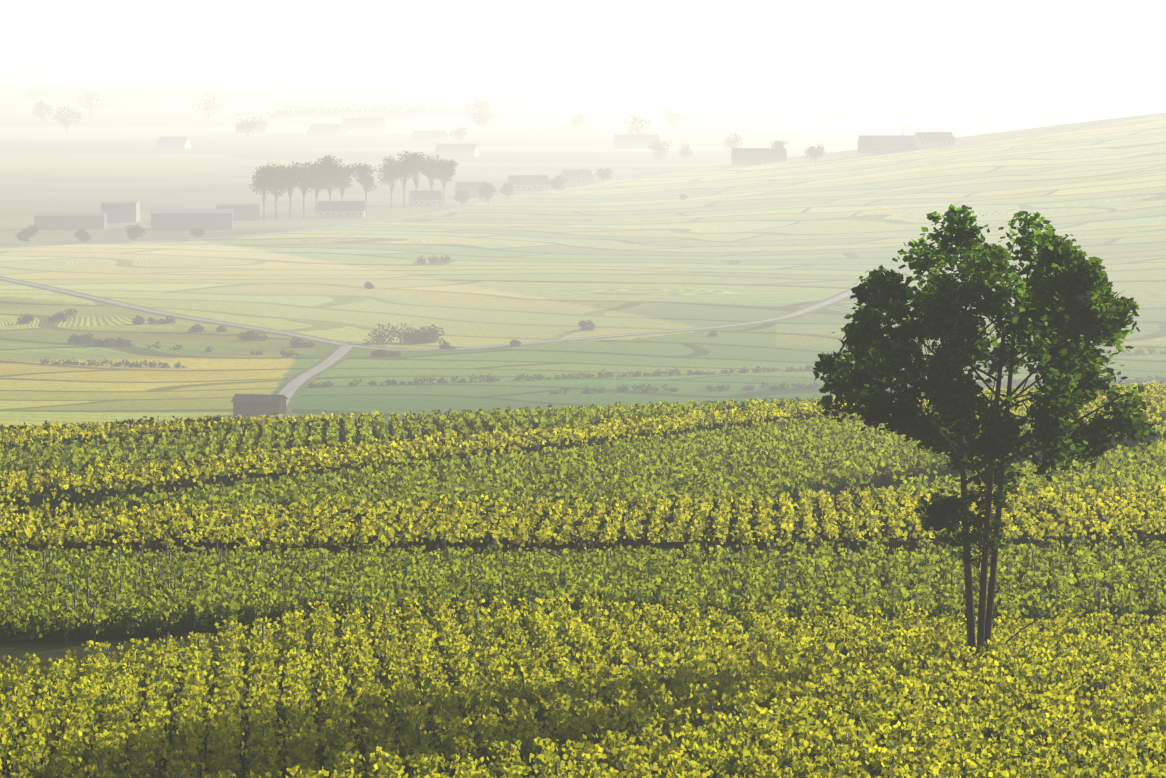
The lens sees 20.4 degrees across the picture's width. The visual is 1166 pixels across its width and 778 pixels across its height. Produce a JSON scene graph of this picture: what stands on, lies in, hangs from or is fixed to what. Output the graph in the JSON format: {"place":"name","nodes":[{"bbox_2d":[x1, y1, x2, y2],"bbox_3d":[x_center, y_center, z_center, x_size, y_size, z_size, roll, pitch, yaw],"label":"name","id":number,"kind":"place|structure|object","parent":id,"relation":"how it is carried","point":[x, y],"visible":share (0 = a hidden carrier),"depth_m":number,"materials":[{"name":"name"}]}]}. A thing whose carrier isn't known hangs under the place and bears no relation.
{"place":"outdoors","nodes":[
{"label":"outdoors","id":0,"kind":"place"},
{"bbox_2d":[259,346,356,420],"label":"road","id":1,"kind":"structure","parent":0,"point":[289,389],"depth_m":748.12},
{"bbox_2d":[0,179,640,247],"bbox_3d":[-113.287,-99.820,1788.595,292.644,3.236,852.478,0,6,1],"label":"village road","id":2,"kind":"structure","parent":0,"point":[468,207],"depth_m":1653.43,"materials":[{"name":"grey asphalt"}]},
{"bbox_2d":[0,259,959,351],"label":"valley road","id":3,"kind":"structure","parent":0,"point":[832,300],"depth_m":928.52,"materials":[{"name":"grey asphalt"}]},
{"bbox_2d":[0,67,1165,777],"bbox_3d":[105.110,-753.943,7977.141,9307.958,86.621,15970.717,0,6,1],"label":"ground","id":4,"kind":"structure","parent":0,"point":[724,241],"depth_m":1400.44,"materials":[{"name":"green plant"}]},
{"bbox_2d":[34,212,106,228],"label":"building","id":5,"kind":"structure","parent":4,"relation":"on","point":[69,220],"depth_m":1561.34,"materials":[{"name":"metal"}]},
{"bbox_2d":[101,201,139,222],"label":"building","id":6,"kind":"structure","parent":4,"relation":"on","point":[123,211],"depth_m":1636.07,"materials":[{"name":"metal"}]},
{"bbox_2d":[157,136,191,148],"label":"building","id":7,"kind":"structure","parent":4,"relation":"on","point":[182,142],"depth_m":3166.65,"materials":[{"name":"stone"}]},
{"bbox_2d":[150,209,232,229],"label":"building","id":8,"kind":"structure","parent":4,"relation":"on","point":[190,219],"depth_m":1562.76,"materials":[{"name":"metal"}]},
{"bbox_2d":[216,204,259,219],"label":"building","id":9,"kind":"structure","parent":4,"relation":"on","point":[246,211],"depth_m":1667.54,"materials":[{"name":"metal"}]},
{"bbox_2d":[235,121,268,132],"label":"building","id":10,"kind":"structure","parent":4,"relation":"on","point":[264,127],"depth_m":3777.07,"materials":[{"name":"stone"}]},
{"bbox_2d":[231,394,287,415],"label":"farm shed","id":11,"kind":"structure","parent":4,"relation":"on","point":[254,404],"depth_m":621.57,"materials":[{"name":"grey wood"}]},
{"bbox_2d":[306,123,346,136],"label":"building","id":12,"kind":"structure","parent":4,"relation":"on","point":[334,130],"depth_m":3621.79,"materials":[{"name":"stone"}]},
{"bbox_2d":[317,199,364,217],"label":"house","id":13,"kind":"structure","parent":4,"relation":"on","point":[341,209],"depth_m":1698.93,"materials":[{"name":"stone"}]},
{"bbox_2d":[249,149,457,220],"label":"trees","id":14,"kind":"object","parent":4,"relation":"on","point":[317,179],"visible":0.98,"depth_m":1730.00,"materials":[{"name":"green plant"}]},
{"bbox_2d":[31,88,690,142],"bbox_3d":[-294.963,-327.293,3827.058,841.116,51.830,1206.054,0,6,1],"label":"trees","id":15,"kind":"object","parent":4,"relation":"on","point":[480,114],"visible":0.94,"depth_m":3728.29,"materials":[{"name":"green plant"}]},
{"bbox_2d":[341,117,384,130],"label":"building","id":16,"kind":"structure","parent":4,"relation":"on","point":[363,124],"depth_m":3861.33,"materials":[{"name":"stone"}]},
{"bbox_2d":[16,194,717,356],"bbox_3d":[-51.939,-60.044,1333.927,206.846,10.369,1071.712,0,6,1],"label":"bushes","id":17,"kind":"object","parent":4,"relation":"on","point":[417,336],"visible":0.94,"depth_m":850.83,"materials":[{"name":"green plant"}]},
{"bbox_2d":[408,189,442,206],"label":"house","id":18,"kind":"structure","parent":4,"relation":"on","point":[425,198],"depth_m":1850.35,"materials":[{"name":"stone"}]},
{"bbox_2d":[411,130,447,140],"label":"building","id":19,"kind":"structure","parent":4,"relation":"on","point":[437,135],"depth_m":3421.61,"materials":[{"name":"stone"}]},
{"bbox_2d":[434,143,479,156],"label":"building","id":20,"kind":"structure","parent":4,"relation":"on","point":[457,150],"depth_m":2849.05,"materials":[{"name":"stone"}]},
{"bbox_2d":[454,181,490,196],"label":"house","id":21,"kind":"structure","parent":4,"relation":"on","point":[472,188],"depth_m":1985.46,"materials":[{"name":"stone"}]},
{"bbox_2d":[508,174,548,189],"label":"house","id":22,"kind":"structure","parent":4,"relation":"on","point":[528,182],"depth_m":2095.32,"materials":[{"name":"stone"}]},
{"bbox_2d":[15,101,1089,243],"bbox_3d":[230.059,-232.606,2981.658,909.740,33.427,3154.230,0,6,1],"label":"trees","id":23,"kind":"object","parent":4,"relation":"on","point":[82,235],"visible":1,"depth_m":2043.82,"materials":[{"name":"green plant"}]},
{"bbox_2d":[560,168,593,183],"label":"house","id":24,"kind":"structure","parent":4,"relation":"on","point":[577,176],"depth_m":2210.27,"materials":[{"name":"tile"}]},
{"bbox_2d":[0,381,1165,777],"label":"vines","id":25,"kind":"object","parent":4,"relation":"on","point":[36,498],"visible":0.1,"depth_m":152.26,"materials":[{"name":"green plant"}]},
{"bbox_2d":[0,338,1165,439],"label":"rows","id":26,"kind":"object","parent":4,"relation":"on","point":[658,372],"visible":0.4,"depth_m":721.73,"materials":[{"name":"green plant"}]},
{"bbox_2d":[613,134,659,148],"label":"building","id":27,"kind":"structure","parent":4,"relation":"on","point":[635,141],"depth_m":3097.69,"materials":[{"name":"stone"}]},
{"bbox_2d":[731,147,786,164],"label":"house","id":28,"kind":"structure","parent":4,"relation":"on","point":[747,156],"depth_m":2276.12,"materials":[{"name":"stone"}]},
{"bbox_2d":[857,134,917,153],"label":"house","id":29,"kind":"structure","parent":4,"relation":"on","point":[866,144],"depth_m":2198.07,"materials":[{"name":"stone"}]},
{"bbox_2d":[912,131,955,147],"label":"house","id":30,"kind":"structure","parent":4,"relation":"on","point":[928,139],"depth_m":2197.40,"materials":[{"name":"stone"}]},
{"bbox_2d":[813,204,1157,681],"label":"tree","id":31,"kind":"object","parent":4,"relation":"on","point":[1072,299],"visible":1,"depth_m":105.36,"materials":[{"name":"green plant"}]},
{"bbox_2d":[0,0,1165,66],"label":"sky","id":32,"kind":"structure","parent":0,"point":[33,33],"materials":[{"name":"white"}]},
{"bbox_2d":[6,535,1165,777],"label":"vine stakes","id":33,"kind":"object","parent":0,"point":[520,635],"visible":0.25,"depth_m":121.70,"materials":[{"name":"brown wood"}]}
]}

